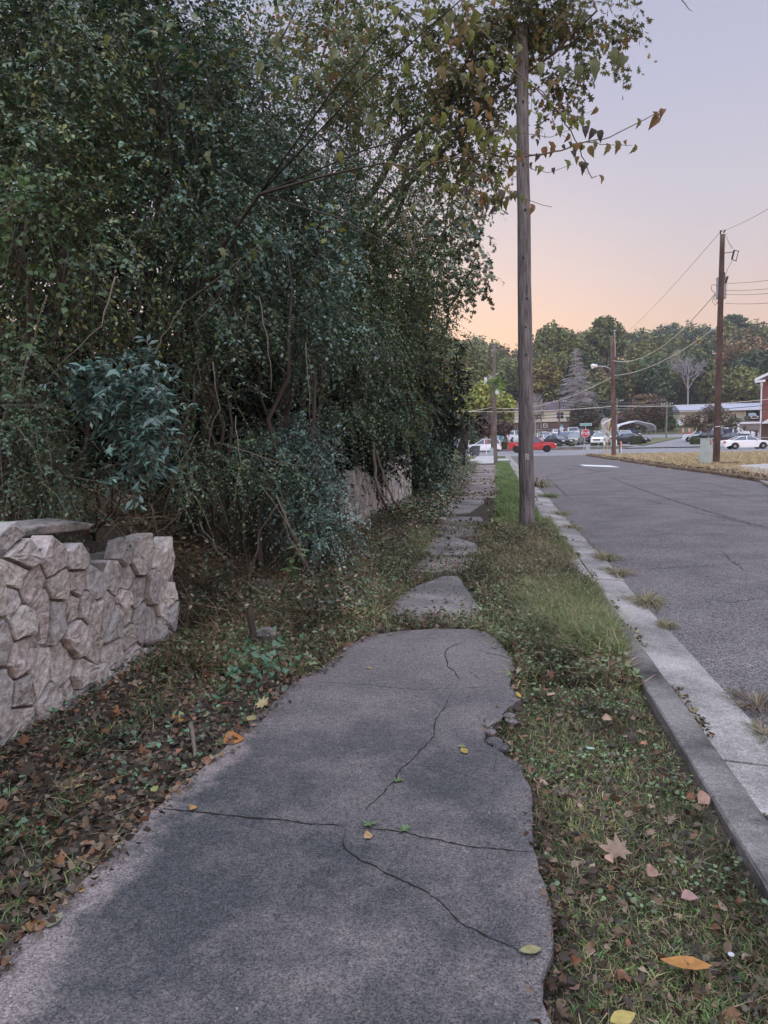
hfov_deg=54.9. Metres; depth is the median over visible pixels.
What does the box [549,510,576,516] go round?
weed clump
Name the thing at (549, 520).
verge grass
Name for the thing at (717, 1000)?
verge grass
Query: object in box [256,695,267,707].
fallen leaf
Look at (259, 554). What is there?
broadleaf sapling
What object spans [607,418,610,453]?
marker pole
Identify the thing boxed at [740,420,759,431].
concrete wall
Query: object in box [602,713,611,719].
fallen leaf
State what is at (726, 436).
parked car
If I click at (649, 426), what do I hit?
carport
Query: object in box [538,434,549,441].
parked car
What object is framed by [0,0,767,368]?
sky
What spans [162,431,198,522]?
bare cane
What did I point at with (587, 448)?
utility pedestal
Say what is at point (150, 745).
fallen leaf
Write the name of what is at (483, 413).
traffic signal
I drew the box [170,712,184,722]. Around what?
fallen leaf
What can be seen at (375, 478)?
leaning stick
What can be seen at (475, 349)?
tree
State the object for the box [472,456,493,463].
concrete path
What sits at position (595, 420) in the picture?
tree
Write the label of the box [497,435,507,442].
parked suv
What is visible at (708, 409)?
street cable
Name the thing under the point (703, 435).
parked suv
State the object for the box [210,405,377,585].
privet bush
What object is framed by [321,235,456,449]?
background tree
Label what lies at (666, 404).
utility pole
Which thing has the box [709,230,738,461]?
utility pole
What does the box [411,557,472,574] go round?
sidewalk patch
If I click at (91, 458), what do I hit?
undergrowth shrub
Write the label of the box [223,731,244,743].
fallen leaf
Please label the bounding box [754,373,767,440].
brick building
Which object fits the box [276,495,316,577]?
leaning stick
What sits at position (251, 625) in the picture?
rotted stump
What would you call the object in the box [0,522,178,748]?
stone wall
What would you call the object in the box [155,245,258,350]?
bare cane
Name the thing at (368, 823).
weed sprig
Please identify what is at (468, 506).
sidewalk patch
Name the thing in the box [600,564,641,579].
weed clump
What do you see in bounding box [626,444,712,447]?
driveway
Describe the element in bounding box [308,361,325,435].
bare tree
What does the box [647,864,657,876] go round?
fallen leaf
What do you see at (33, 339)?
bare cane
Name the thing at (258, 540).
bare cane
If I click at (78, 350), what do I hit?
bare tree
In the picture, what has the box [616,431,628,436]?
parked suv
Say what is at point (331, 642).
weeds
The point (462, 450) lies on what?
thicket
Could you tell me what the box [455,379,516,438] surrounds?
tree
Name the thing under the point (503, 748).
concrete chunk
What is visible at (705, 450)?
utility cabinet
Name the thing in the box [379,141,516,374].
oak tree
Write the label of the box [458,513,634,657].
tall grass
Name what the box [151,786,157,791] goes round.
fallen leaf
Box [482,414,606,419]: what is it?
street cable
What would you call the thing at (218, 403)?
bare cane
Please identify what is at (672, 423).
tree
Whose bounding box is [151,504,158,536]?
bare cane
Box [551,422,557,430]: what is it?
door
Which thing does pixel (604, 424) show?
warning sign
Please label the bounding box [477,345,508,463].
utility pole
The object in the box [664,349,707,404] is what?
dead tree
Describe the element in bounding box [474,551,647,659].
tall grass
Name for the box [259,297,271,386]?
bare cane
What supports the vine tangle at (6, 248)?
on the ground at (484, 512)
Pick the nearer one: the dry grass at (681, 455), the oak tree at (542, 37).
the oak tree at (542, 37)
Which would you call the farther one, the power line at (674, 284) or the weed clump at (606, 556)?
the power line at (674, 284)
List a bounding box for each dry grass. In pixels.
[582,450,767,477]
[597,451,764,471]
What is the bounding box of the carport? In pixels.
[610,420,655,438]
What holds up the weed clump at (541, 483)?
on the road at (695, 544)
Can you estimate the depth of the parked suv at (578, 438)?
117.91 m
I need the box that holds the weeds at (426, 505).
[370,460,482,528]
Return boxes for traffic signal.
[480,409,489,415]
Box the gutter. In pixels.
[507,456,767,814]
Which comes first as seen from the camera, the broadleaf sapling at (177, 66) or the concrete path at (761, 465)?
the broadleaf sapling at (177, 66)
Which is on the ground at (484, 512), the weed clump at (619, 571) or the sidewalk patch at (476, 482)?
the sidewalk patch at (476, 482)
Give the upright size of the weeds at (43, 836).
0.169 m
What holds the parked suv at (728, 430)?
on the parking lot
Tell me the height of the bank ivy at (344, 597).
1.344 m
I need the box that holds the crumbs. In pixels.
[9,641,528,1023]
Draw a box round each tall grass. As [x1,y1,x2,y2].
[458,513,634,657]
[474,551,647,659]
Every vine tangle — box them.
[0,134,108,514]
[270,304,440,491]
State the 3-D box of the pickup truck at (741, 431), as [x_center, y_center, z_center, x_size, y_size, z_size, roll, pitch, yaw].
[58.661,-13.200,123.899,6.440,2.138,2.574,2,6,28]
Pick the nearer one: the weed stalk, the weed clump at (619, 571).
the weed stalk
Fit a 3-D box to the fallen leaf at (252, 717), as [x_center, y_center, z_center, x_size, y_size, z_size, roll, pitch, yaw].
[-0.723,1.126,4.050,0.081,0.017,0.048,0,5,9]
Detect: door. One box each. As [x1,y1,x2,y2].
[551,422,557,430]
[761,424,767,440]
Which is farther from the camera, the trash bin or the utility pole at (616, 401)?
the utility pole at (616, 401)
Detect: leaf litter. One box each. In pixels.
[0,591,413,971]
[149,523,641,685]
[422,467,503,551]
[479,629,585,1023]
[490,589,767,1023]
[588,454,766,477]
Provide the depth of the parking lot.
119.14 m
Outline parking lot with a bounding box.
[443,433,758,448]
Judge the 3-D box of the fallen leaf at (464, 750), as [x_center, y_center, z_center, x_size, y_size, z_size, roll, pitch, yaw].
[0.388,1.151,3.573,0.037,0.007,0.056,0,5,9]
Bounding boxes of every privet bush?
[0,320,140,527]
[0,358,147,564]
[98,424,336,571]
[121,289,287,567]
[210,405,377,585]
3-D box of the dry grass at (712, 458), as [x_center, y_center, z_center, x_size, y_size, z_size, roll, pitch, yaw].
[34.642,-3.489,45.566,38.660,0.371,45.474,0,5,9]
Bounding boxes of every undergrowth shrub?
[0,287,273,512]
[166,296,423,530]
[358,319,490,493]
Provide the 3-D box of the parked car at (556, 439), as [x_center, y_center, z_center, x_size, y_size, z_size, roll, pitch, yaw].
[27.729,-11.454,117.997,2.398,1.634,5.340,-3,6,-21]
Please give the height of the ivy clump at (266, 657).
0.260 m
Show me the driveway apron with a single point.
(764, 482)
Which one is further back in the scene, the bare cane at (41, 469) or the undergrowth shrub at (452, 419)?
the undergrowth shrub at (452, 419)
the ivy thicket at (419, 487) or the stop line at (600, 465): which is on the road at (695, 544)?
the stop line at (600, 465)
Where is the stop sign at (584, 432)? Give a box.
[580,423,591,452]
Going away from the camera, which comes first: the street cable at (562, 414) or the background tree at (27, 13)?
the background tree at (27, 13)
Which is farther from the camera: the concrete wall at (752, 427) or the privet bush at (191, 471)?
the concrete wall at (752, 427)
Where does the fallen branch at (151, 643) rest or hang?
on the ground at (484, 512)
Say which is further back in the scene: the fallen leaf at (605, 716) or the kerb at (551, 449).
the kerb at (551, 449)
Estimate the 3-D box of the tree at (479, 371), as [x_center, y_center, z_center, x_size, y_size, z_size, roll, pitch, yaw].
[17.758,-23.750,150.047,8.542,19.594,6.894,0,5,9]
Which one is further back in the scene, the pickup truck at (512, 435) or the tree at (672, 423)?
the tree at (672, 423)
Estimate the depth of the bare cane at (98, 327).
5.04 m
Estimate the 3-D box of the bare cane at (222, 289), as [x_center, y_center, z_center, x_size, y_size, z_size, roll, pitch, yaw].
[-1.421,-1.914,6.484,0.444,0.540,0.220,0,5,9]
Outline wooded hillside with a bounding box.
[427,318,767,404]
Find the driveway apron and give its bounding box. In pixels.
[759,480,767,486]
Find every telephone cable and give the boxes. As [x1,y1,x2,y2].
[492,378,610,408]
[614,332,708,375]
[730,323,767,324]
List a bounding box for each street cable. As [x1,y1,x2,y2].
[456,406,610,411]
[457,411,608,415]
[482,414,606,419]
[616,405,764,410]
[616,409,767,414]
[627,399,767,406]
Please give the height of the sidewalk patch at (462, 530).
0.080 m
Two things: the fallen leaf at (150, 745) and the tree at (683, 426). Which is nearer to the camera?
the fallen leaf at (150, 745)
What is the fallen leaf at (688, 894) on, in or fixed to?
on the ground at (484, 512)
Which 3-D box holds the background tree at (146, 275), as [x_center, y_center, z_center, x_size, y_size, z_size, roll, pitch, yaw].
[-3.120,-4.564,12.186,4.510,8.277,5.962,-2,5,-12]
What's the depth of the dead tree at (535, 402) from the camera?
117.99 m
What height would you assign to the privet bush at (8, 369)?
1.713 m
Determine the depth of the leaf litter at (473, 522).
17.65 m
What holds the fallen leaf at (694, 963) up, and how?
on the ground at (484, 512)
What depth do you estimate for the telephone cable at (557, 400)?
70.90 m
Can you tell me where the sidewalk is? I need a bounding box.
[0,628,553,1023]
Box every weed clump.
[514,474,555,487]
[537,492,561,497]
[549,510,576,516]
[560,523,585,528]
[591,549,628,561]
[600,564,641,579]
[613,589,669,614]
[652,617,684,629]
[714,681,767,727]
[740,717,767,748]
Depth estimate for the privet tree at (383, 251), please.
12.26 m
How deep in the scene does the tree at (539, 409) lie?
139.87 m
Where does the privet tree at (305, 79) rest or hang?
on the ground at (484, 512)
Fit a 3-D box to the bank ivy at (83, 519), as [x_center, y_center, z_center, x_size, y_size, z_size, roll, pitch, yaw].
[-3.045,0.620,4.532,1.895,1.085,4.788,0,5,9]
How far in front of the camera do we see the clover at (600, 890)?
3.39 m
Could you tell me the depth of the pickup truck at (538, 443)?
89.04 m
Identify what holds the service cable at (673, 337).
attached to the utility pole at (721, 284)
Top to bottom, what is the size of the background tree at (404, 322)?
7.937 m
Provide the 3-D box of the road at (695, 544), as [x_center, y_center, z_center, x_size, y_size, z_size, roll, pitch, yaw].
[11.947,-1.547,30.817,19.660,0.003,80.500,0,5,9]
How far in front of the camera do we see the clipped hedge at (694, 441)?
108.65 m
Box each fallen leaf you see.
[21,919,46,930]
[46,912,62,926]
[57,775,83,788]
[144,742,160,747]
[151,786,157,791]
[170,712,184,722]
[189,804,196,809]
[201,755,214,764]
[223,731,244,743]
[246,715,255,719]
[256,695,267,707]
[364,831,372,837]
[461,747,467,752]
[519,944,540,953]
[533,778,547,784]
[599,833,632,858]
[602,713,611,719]
[604,853,612,862]
[610,1010,635,1023]
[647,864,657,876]
[661,956,712,969]
[681,889,697,899]
[698,790,709,803]
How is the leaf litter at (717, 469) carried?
on the ground at (484, 512)
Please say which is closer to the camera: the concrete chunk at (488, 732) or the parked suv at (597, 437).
the concrete chunk at (488, 732)
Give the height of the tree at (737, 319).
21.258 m
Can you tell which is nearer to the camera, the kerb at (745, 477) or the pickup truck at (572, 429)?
the kerb at (745, 477)
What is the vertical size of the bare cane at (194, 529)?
0.500 m
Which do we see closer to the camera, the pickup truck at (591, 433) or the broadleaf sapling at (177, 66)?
the broadleaf sapling at (177, 66)
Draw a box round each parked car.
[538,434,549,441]
[543,435,571,444]
[616,433,650,443]
[721,432,744,439]
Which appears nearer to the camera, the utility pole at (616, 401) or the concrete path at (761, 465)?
the concrete path at (761, 465)
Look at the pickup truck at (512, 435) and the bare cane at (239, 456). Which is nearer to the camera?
the bare cane at (239, 456)
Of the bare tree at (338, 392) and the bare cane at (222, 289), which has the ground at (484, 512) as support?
the bare tree at (338, 392)
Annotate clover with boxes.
[443,564,622,680]
[484,610,767,913]
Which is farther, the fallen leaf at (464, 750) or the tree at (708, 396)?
the tree at (708, 396)
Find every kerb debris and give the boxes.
[513,465,767,820]
[539,488,605,561]
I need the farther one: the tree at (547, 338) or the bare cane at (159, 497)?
the tree at (547, 338)
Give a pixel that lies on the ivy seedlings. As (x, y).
(23, 819)
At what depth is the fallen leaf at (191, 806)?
3.06 m
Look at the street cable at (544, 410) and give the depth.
84.00 m
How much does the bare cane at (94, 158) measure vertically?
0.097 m
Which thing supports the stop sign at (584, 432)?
on the ground at (484, 512)
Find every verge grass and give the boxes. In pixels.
[472,593,767,1023]
[492,462,544,527]
[542,515,608,598]
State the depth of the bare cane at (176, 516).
6.38 m
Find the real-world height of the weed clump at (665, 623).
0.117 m
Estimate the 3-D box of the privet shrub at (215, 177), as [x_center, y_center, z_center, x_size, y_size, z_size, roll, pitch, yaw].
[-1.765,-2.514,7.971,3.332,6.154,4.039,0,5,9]
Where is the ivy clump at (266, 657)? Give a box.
[210,626,313,698]
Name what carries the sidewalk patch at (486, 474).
on the ground at (484, 512)
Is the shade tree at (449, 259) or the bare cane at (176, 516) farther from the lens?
the shade tree at (449, 259)
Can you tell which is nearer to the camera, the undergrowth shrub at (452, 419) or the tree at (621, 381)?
the undergrowth shrub at (452, 419)
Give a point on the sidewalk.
(443, 847)
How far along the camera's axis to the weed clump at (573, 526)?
13.08 m
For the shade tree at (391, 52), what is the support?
on the ground at (484, 512)
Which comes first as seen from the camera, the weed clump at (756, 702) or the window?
the weed clump at (756, 702)
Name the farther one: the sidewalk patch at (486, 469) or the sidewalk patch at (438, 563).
the sidewalk patch at (486, 469)
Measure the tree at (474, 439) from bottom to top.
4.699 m
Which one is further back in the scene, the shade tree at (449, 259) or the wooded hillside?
the wooded hillside
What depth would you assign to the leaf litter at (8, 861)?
3.53 m
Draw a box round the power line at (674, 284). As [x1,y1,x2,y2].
[618,236,716,338]
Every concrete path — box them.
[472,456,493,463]
[737,464,767,474]
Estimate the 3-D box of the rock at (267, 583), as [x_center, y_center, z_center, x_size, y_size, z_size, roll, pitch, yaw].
[-1.158,0.742,7.296,0.269,0.168,0.273,0,5,9]
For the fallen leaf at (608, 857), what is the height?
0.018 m
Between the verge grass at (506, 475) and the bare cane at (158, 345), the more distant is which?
the verge grass at (506, 475)
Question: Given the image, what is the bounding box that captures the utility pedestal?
[586,445,589,452]
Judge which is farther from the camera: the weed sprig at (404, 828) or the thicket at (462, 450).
the thicket at (462, 450)
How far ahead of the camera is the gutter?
4.73 m
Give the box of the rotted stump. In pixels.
[247,604,256,645]
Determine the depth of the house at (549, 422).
169.09 m
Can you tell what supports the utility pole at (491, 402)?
on the ground at (484, 512)
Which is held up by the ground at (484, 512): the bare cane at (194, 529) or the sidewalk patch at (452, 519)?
the sidewalk patch at (452, 519)
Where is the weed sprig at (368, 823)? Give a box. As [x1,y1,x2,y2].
[361,819,377,825]
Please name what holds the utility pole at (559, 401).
on the ground at (484, 512)
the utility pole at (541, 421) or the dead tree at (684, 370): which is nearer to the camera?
the utility pole at (541, 421)
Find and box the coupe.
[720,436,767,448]
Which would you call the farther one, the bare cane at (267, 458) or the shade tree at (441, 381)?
the shade tree at (441, 381)
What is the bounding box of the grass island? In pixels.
[639,437,680,444]
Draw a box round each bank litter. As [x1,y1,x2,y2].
[3,508,180,578]
[24,468,422,633]
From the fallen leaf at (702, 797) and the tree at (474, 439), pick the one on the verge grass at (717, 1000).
the fallen leaf at (702, 797)
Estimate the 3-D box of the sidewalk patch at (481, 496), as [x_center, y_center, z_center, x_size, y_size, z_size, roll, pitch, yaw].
[2.589,-0.468,20.827,1.287,0.080,2.921,0,5,9]
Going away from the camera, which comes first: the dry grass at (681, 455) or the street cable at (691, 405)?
the dry grass at (681, 455)
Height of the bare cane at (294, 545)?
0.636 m
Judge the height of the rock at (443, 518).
0.137 m
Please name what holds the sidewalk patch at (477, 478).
on the ground at (484, 512)
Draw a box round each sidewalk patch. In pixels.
[389,576,479,626]
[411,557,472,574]
[425,537,477,557]
[431,517,482,525]
[434,526,483,538]
[438,498,483,515]
[455,490,497,499]
[460,485,497,490]
[466,477,494,480]
[467,480,498,484]
[469,473,495,476]
[475,468,497,470]
[476,465,497,466]
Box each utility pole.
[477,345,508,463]
[484,373,498,447]
[511,24,534,528]
[540,399,541,434]
[553,399,565,434]
[591,330,615,454]
[615,399,622,430]
[661,402,672,437]
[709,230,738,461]
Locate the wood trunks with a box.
[503,338,750,413]
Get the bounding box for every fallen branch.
[145,636,186,662]
[188,721,196,757]
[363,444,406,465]
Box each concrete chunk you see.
[484,728,495,737]
[485,737,502,746]
[493,743,508,753]
[503,712,514,718]
[507,718,517,725]
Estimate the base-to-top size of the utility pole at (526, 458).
8.840 m
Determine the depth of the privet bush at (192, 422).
7.16 m
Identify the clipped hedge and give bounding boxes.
[630,436,642,444]
[689,438,700,443]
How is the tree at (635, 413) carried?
on the ground at (484, 512)
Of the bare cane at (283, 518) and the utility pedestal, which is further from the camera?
the utility pedestal
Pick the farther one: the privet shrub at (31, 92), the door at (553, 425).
the door at (553, 425)
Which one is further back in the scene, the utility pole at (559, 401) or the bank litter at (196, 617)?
the utility pole at (559, 401)
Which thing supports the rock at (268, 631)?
on the ground at (484, 512)
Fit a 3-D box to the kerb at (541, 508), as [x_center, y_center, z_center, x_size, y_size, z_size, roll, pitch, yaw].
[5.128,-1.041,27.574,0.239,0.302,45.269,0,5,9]
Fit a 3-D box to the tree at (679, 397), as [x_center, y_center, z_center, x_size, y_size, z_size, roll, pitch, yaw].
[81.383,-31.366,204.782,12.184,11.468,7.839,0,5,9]
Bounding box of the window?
[556,412,563,418]
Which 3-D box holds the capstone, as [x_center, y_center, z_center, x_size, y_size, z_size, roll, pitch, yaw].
[-2.138,0.092,4.596,0.302,0.081,0.589,2,6,27]
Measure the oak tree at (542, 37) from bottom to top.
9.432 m
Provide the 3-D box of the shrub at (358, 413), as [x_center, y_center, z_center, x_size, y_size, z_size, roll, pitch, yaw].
[-0.496,-1.800,11.355,2.650,3.066,3.568,0,5,9]
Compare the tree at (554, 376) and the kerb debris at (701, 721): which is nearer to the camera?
the kerb debris at (701, 721)
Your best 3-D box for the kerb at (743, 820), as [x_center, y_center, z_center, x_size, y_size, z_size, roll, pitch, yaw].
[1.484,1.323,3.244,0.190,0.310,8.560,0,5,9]
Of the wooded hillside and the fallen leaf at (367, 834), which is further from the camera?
the wooded hillside
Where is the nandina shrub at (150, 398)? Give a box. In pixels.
[30,334,202,541]
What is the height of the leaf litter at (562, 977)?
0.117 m
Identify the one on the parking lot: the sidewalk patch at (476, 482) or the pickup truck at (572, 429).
the pickup truck at (572, 429)
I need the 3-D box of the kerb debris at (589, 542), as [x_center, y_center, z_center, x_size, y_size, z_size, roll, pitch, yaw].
[5.478,-1.122,27.299,0.235,0.144,36.230,0,5,9]
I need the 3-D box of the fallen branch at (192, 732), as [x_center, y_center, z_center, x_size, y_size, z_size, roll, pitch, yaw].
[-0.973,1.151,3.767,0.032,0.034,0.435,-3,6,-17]
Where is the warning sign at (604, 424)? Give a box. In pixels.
[601,418,610,444]
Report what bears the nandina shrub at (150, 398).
on the ground at (484, 512)
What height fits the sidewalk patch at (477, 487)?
0.080 m
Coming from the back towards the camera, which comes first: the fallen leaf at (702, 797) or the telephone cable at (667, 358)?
the telephone cable at (667, 358)
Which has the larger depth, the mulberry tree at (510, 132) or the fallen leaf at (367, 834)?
the mulberry tree at (510, 132)
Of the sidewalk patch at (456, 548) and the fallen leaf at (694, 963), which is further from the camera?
the sidewalk patch at (456, 548)
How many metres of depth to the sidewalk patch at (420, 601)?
7.09 m
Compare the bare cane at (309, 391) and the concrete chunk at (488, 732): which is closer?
the concrete chunk at (488, 732)
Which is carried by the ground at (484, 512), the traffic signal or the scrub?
the scrub
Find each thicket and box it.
[371,378,455,497]
[418,387,461,482]
[432,376,466,467]
[447,411,476,469]
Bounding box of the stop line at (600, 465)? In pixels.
[583,465,615,466]
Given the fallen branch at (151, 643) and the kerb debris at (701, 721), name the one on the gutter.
the kerb debris at (701, 721)
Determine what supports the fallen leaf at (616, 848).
on the ground at (484, 512)
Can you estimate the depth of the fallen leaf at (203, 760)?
3.52 m
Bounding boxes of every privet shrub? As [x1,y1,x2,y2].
[0,0,264,497]
[0,136,253,509]
[45,0,377,547]
[173,112,414,565]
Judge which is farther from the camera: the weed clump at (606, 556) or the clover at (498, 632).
the weed clump at (606, 556)
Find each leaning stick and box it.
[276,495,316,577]
[371,442,389,512]
[375,450,401,511]
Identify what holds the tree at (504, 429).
on the ground at (484, 512)
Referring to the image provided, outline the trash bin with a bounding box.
[472,446,479,455]
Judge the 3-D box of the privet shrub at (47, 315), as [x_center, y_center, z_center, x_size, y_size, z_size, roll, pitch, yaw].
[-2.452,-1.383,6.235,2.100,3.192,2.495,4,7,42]
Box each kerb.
[446,447,599,451]
[510,462,645,651]
[586,454,767,481]
[601,593,767,900]
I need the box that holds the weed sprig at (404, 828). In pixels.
[399,824,410,830]
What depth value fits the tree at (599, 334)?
213.07 m
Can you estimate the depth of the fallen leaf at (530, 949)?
2.17 m
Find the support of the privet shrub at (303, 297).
on the ground at (484, 512)
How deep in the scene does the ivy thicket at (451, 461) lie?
24.35 m
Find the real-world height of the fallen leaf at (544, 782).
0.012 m
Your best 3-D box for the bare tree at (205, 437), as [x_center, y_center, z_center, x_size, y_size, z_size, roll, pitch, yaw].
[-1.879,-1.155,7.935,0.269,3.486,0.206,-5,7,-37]
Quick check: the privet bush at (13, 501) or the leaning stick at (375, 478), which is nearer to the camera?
the privet bush at (13, 501)
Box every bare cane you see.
[0,151,138,161]
[3,420,75,520]
[18,295,47,397]
[56,276,115,368]
[144,483,174,524]
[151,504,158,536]
[153,491,192,536]
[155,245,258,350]
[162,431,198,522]
[174,494,231,555]
[195,258,240,322]
[200,523,240,573]
[204,362,220,456]
[223,444,323,467]
[231,416,241,508]
[247,504,277,590]
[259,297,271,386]
[260,485,305,569]
[281,508,318,582]
[305,342,312,443]
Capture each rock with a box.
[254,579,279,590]
[256,626,276,644]
[437,517,446,522]
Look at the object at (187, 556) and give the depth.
6.94 m
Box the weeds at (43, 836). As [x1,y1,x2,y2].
[0,610,400,964]
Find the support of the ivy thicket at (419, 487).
on the ground at (484, 512)
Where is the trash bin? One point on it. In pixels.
(476, 450)
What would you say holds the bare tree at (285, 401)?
on the ground at (484, 512)
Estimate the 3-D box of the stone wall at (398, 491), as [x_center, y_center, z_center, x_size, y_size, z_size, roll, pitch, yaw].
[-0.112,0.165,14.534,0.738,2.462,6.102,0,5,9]
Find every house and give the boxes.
[513,401,570,431]
[671,403,759,423]
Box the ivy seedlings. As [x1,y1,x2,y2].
[0,592,404,847]
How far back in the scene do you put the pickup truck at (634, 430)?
137.71 m
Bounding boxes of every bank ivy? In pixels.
[0,501,174,573]
[1,465,425,633]
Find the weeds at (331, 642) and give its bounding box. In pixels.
[130,518,653,695]
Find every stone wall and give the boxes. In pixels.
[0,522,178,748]
[325,455,411,532]
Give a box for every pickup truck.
[507,431,517,441]
[507,436,556,452]
[566,427,579,431]
[580,430,594,442]
[624,428,640,435]
[727,427,755,435]
[744,413,758,420]
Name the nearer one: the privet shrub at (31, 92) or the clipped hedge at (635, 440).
the privet shrub at (31, 92)
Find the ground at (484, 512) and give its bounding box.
[0,354,767,1023]
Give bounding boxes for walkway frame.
[732,422,760,433]
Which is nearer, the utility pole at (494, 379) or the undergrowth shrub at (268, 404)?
the undergrowth shrub at (268, 404)
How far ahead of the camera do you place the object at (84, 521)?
5.96 m
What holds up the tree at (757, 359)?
on the ground at (484, 512)
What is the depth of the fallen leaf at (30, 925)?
2.33 m
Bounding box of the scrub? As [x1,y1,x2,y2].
[440,401,664,434]
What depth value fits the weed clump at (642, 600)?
7.08 m
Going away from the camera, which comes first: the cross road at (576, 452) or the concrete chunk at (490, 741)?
the concrete chunk at (490, 741)
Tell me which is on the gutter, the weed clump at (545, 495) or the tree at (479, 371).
the weed clump at (545, 495)
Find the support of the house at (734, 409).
on the ground at (484, 512)
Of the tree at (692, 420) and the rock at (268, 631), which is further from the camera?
the tree at (692, 420)
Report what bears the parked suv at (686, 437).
on the parking lot
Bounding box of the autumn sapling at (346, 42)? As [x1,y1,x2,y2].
[223,0,420,490]
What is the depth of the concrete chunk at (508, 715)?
4.03 m
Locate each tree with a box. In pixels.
[0,0,266,361]
[47,17,324,398]
[55,258,94,471]
[104,0,665,514]
[174,0,475,419]
[198,244,212,536]
[218,86,427,404]
[258,0,529,318]
[262,361,302,530]
[265,107,485,440]
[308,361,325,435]
[317,0,656,374]
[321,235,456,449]
[327,324,350,469]
[377,307,460,457]
[378,242,463,363]
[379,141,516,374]
[439,338,481,372]
[451,346,492,394]
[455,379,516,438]
[468,422,481,451]
[470,413,513,451]
[533,319,585,393]
[533,357,564,400]
[533,394,551,435]
[533,398,547,434]
[556,348,603,410]
[558,344,610,407]
[566,401,601,429]
[583,315,626,412]
[615,360,667,407]
[621,393,669,432]
[625,341,668,361]
[651,405,678,430]
[659,379,699,407]
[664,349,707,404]
[676,424,695,427]
[680,402,741,437]
[697,376,737,403]
[723,314,750,342]
[727,348,767,375]
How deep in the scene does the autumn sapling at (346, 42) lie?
9.91 m
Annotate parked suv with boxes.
[469,439,501,451]
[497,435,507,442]
[559,432,569,436]
[566,432,583,444]
[590,432,609,443]
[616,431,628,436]
[681,429,705,441]
[689,430,725,440]
[721,429,747,435]
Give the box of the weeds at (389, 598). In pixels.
[84,480,439,633]
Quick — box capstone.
[9,518,93,536]
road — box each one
[469,446,767,455]
[510,455,767,736]
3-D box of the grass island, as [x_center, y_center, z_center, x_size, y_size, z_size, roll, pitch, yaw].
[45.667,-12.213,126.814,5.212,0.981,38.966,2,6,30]
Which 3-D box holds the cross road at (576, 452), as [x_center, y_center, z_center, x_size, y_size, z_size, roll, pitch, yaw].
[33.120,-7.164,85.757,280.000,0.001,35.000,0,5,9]
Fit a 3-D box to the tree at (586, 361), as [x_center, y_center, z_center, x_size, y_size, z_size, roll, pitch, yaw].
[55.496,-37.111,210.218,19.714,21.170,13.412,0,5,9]
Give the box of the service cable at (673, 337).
[613,293,715,361]
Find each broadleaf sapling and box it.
[53,0,317,546]
[194,172,368,576]
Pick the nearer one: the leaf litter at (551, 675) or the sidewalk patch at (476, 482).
the leaf litter at (551, 675)
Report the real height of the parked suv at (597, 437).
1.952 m
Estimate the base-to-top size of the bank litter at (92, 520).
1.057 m
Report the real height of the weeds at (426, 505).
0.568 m
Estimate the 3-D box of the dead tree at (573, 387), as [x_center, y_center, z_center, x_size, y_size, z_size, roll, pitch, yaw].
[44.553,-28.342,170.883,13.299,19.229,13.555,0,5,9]
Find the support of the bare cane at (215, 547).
attached to the privet bush at (191, 471)
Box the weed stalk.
[275,532,311,603]
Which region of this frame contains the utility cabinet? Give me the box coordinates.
[700,438,712,463]
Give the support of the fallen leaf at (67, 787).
on the ground at (484, 512)
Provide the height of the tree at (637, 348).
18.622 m

